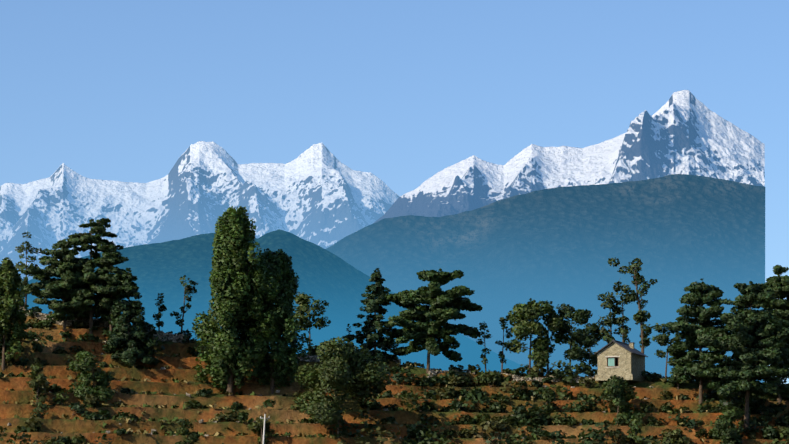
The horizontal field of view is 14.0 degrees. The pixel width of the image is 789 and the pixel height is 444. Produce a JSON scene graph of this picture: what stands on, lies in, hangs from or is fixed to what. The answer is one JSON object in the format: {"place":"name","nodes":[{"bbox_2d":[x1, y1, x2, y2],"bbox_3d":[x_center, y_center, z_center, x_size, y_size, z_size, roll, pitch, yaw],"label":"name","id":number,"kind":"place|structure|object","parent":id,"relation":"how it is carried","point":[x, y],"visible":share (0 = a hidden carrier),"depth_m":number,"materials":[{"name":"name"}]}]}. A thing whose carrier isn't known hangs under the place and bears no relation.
{"place":"outdoors","nodes":[
{"label":"outdoors","id":0,"kind":"place"},
{"bbox_2d":[0,265,52,313],"bbox_3d":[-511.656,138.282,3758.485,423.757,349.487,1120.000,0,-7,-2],"label":"hill","id":1,"kind":"structure","parent":0,"point":[31,304],"depth_m":4114.83,"materials":[{"name":"blue"}]},
{"bbox_2d":[0,141,399,280],"bbox_3d":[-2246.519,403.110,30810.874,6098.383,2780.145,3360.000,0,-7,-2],"label":"massif","id":2,"kind":"structure","parent":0,"point":[321,195],"depth_m":31430.16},
{"bbox_2d":[28,229,526,373],"bbox_3d":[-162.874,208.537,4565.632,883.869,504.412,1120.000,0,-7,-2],"label":"hill","id":3,"kind":"structure","parent":0,"point":[337,283],"depth_m":4866.31,"materials":[{"name":"blue"}]},
{"bbox_2d":[0,313,788,443],"bbox_3d":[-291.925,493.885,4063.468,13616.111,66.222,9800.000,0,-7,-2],"label":"ground","id":4,"kind":"structure","parent":0,"point":[54,421],"depth_m":383.57,"materials":[{"name":"brown soil"}]},
{"bbox_2d":[0,257,28,370],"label":"cypress tree","id":5,"kind":"object","parent":4,"relation":"on","point":[12,298],"visible":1,"depth_m":382.04,"materials":[{"name":"green plant"}]},
{"bbox_2d":[15,232,41,304],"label":"lopped tree","id":6,"kind":"object","parent":4,"relation":"on","point":[18,249],"visible":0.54,"depth_m":398.36,"materials":[{"name":"green plant"}]},
{"bbox_2d":[26,363,48,405],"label":"bush","id":7,"kind":"object","parent":4,"relation":"on","point":[37,381],"visible":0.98,"depth_m":374.36,"materials":[{"name":"green plant"}]},
{"bbox_2d":[20,239,100,330],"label":"pine tree","id":8,"kind":"object","parent":4,"relation":"on","point":[49,285],"visible":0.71,"depth_m":391.69,"materials":[{"name":"green plant"}]},
{"bbox_2d":[69,350,114,401],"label":"bush","id":9,"kind":"object","parent":4,"relation":"on","point":[85,362],"visible":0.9,"depth_m":377.49,"materials":[{"name":"green plant"}]},
{"bbox_2d":[33,218,155,333],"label":"deodar tree","id":10,"kind":"object","parent":4,"relation":"on","point":[84,240],"visible":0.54,"depth_m":392.66,"materials":[{"name":"green plant"}]},
{"bbox_2d":[19,306,186,342],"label":"wall","id":11,"kind":"structure","parent":4,"relation":"on","point":[170,337],"depth_m":395.41,"materials":[{"name":"stone"}]},
{"bbox_2d":[90,245,137,330],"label":"pine tree","id":12,"kind":"object","parent":4,"relation":"on","point":[111,254],"visible":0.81,"depth_m":391.20,"materials":[{"name":"green plant"}]},
{"bbox_2d":[106,268,159,364],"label":"fir tree","id":13,"kind":"object","parent":4,"relation":"on","point":[131,310],"visible":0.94,"depth_m":388.70,"materials":[{"name":"green plant"}]},
{"bbox_2d":[153,293,166,330],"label":"lopped tree","id":14,"kind":"object","parent":4,"relation":"on","point":[159,314],"visible":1,"depth_m":399.47,"materials":[{"name":"green plant"}]},
{"bbox_2d":[170,275,197,331],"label":"lopped tree","id":15,"kind":"object","parent":4,"relation":"on","point":[188,290],"visible":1,"depth_m":398.97,"materials":[{"name":"green plant"}]},
{"bbox_2d":[175,418,200,443],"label":"bush","id":16,"kind":"object","parent":4,"relation":"on","point":[194,436],"visible":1,"depth_m":369.65,"materials":[{"name":"green plant"}]},
{"bbox_2d":[192,206,279,395],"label":"cypress tree","id":17,"kind":"object","parent":4,"relation":"on","point":[239,284],"visible":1,"depth_m":384.41,"materials":[{"name":"green plant"}]},
{"bbox_2d":[247,416,271,443],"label":"bush","id":18,"kind":"object","parent":4,"relation":"on","point":[259,423],"visible":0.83,"depth_m":374.60,"materials":[{"name":"green plant"}]},
{"bbox_2d":[260,414,269,443],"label":"utility pole","id":19,"kind":"object","parent":4,"relation":"on","point":[264,418],"visible":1,"depth_m":344.32,"materials":[{"name":"concrete"}]},
{"bbox_2d":[243,248,312,393],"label":"cypress tree","id":20,"kind":"object","parent":4,"relation":"on","point":[283,366],"visible":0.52,"depth_m":387.41,"materials":[{"name":"green plant"}]},
{"bbox_2d":[293,292,330,344],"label":"broad tree","id":21,"kind":"object","parent":4,"relation":"on","point":[302,300],"visible":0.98,"depth_m":397.86,"materials":[{"name":"green plant"}]},
{"bbox_2d":[294,337,392,437],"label":"broad tree","id":22,"kind":"object","parent":4,"relation":"on","point":[352,381],"visible":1,"depth_m":375.28,"materials":[{"name":"green plant"}]},
{"bbox_2d":[297,355,400,364],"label":"wall","id":23,"kind":"structure","parent":4,"relation":"on","point":[315,359],"depth_m":395.51,"materials":[{"name":"stone"}]},
{"bbox_2d":[342,324,355,348],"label":"fir tree","id":24,"kind":"object","parent":4,"relation":"on","point":[350,337],"visible":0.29,"depth_m":397.17,"materials":[{"name":"green plant"}]},
{"bbox_2d":[352,268,401,367],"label":"fir tree","id":25,"kind":"object","parent":4,"relation":"on","point":[375,301],"visible":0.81,"depth_m":397.30,"materials":[{"name":"green plant"}]},
{"bbox_2d":[0,306,788,443],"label":"shrubs","id":26,"kind":"object","parent":4,"relation":"on","point":[446,432],"visible":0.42,"depth_m":386.61,"materials":[{"name":"green plant"}]},
{"bbox_2d":[1,311,788,443],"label":"shrubs","id":27,"kind":"object","parent":4,"relation":"on","point":[289,434],"visible":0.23,"depth_m":383.53,"materials":[{"name":"green plant"}]},
{"bbox_2d":[7,327,787,438],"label":"loose stones","id":28,"kind":"object","parent":4,"relation":"on","point":[202,420],"visible":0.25,"depth_m":383.93,"materials":[{"name":"brown stone"}]},
{"bbox_2d":[385,268,482,373],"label":"pine tree","id":29,"kind":"object","parent":4,"relation":"on","point":[441,308],"visible":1,"depth_m":395.47,"materials":[{"name":"green plant"}]},
{"bbox_2d":[476,322,490,370],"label":"lopped tree","id":30,"kind":"object","parent":4,"relation":"on","point":[485,349],"visible":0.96,"depth_m":397.52,"materials":[{"name":"green plant"}]},
{"bbox_2d":[495,315,512,372],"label":"lopped tree","id":31,"kind":"object","parent":4,"relation":"on","point":[502,320],"visible":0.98,"depth_m":397.85,"materials":[{"name":"green plant"}]},
{"bbox_2d":[427,369,594,382],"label":"wall","id":32,"kind":"structure","parent":4,"relation":"on","point":[514,376],"depth_m":396.19,"materials":[{"name":"stone"}]},
{"bbox_2d":[505,298,552,373],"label":"broad tree","id":33,"kind":"object","parent":4,"relation":"on","point":[531,310],"visible":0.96,"depth_m":396.52,"materials":[{"name":"green plant"}]},
{"bbox_2d":[523,300,569,375],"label":"broad tree","id":34,"kind":"object","parent":4,"relation":"on","point":[550,320],"visible":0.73,"depth_m":397.15,"materials":[{"name":"green plant"}]},
{"bbox_2d":[538,388,558,412],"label":"bush","id":35,"kind":"object","parent":4,"relation":"on","point":[549,395],"visible":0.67,"depth_m":387.90,"materials":[{"name":"green plant"}]},
{"bbox_2d":[551,303,596,372],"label":"broad tree","id":36,"kind":"object","parent":4,"relation":"on","point":[576,341],"visible":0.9,"depth_m":398.24,"materials":[{"name":"green plant"}]},
{"bbox_2d":[577,322,605,376],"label":"broad tree","id":37,"kind":"object","parent":4,"relation":"on","point":[592,329],"visible":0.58,"depth_m":406.56,"materials":[{"name":"green plant"}]},
{"bbox_2d":[598,281,624,347],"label":"lopped tree","id":38,"kind":"object","parent":4,"relation":"on","point":[608,337],"visible":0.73,"depth_m":407.12,"materials":[{"name":"green plant"}]},
{"bbox_2d":[600,375,638,424],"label":"bush","id":39,"kind":"object","parent":4,"relation":"on","point":[615,388],"visible":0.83,"depth_m":385.77,"materials":[{"name":"green plant"}]},
{"bbox_2d":[607,284,631,342],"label":"lopped tree","id":40,"kind":"object","parent":4,"relation":"on","point":[623,331],"visible":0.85,"depth_m":407.42,"materials":[{"name":"green plant"}]},
{"bbox_2d":[594,340,647,381],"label":"stone hut","id":41,"kind":"object","parent":4,"relation":"on","point":[626,361],"visible":0.98,"depth_m":395.82,"materials":[{"name":"stone"}]},
{"bbox_2d":[608,257,657,353],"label":"lopped tree","id":42,"kind":"object","parent":4,"relation":"on","point":[640,316],"visible":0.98,"depth_m":407.72,"materials":[{"name":"green plant"}]},
{"bbox_2d":[627,413,645,443],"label":"bush","id":43,"kind":"object","parent":4,"relation":"on","point":[634,426],"visible":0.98,"depth_m":380.66,"materials":[{"name":"green plant"}]},
{"bbox_2d":[652,323,682,377],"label":"broad tree","id":44,"kind":"object","parent":4,"relation":"on","point":[662,339],"visible":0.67,"depth_m":398.63,"materials":[{"name":"green plant"}]},
{"bbox_2d":[659,428,689,443],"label":"bush","id":45,"kind":"object","parent":4,"relation":"on","point":[670,437],"visible":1,"depth_m":376.51,"materials":[{"name":"green plant"}]},
{"bbox_2d":[668,339,694,389],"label":"broad tree","id":46,"kind":"object","parent":4,"relation":"on","point":[674,373],"visible":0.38,"depth_m":395.17,"materials":[{"name":"green plant"}]},
{"bbox_2d":[665,278,736,403],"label":"pine tree","id":47,"kind":"object","parent":4,"relation":"on","point":[701,294],"visible":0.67,"depth_m":391.84,"materials":[{"name":"green plant"}]},
{"bbox_2d":[708,404,744,438],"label":"bush","id":48,"kind":"object","parent":4,"relation":"on","point":[731,413],"visible":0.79,"depth_m":380.60,"materials":[{"name":"green plant"}]},
{"bbox_2d":[717,425,742,443],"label":"bush","id":49,"kind":"object","parent":4,"relation":"on","point":[729,433],"visible":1,"depth_m":376.50,"materials":[{"name":"green plant"}]},
{"bbox_2d":[698,281,788,428],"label":"pine tree","id":50,"kind":"object","parent":4,"relation":"on","point":[757,356],"visible":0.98,"depth_m":383.83,"materials":[{"name":"green plant"}]},
{"bbox_2d":[736,265,788,403],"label":"pine tree","id":51,"kind":"object","parent":4,"relation":"on","point":[778,285],"visible":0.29,"depth_m":392.38,"materials":[{"name":"green plant"}]},
{"bbox_2d":[0,0,788,383],"label":"sky","id":52,"kind":"structure","parent":0,"point":[400,92],"materials":[{"name":"blue"}]},
{"bbox_2d":[326,174,764,382],"bbox_3d":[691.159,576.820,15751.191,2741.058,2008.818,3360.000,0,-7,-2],"label":"ridge","id":53,"kind":"structure","parent":0,"point":[676,234],"depth_m":16498.86,"materials":[{"name":"blue"}]},
{"bbox_2d":[374,90,764,222],"bbox_3d":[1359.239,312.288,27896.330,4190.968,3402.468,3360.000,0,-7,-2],"label":"massif","id":54,"kind":"structure","parent":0,"point":[686,132],"depth_m":28722.49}
]}

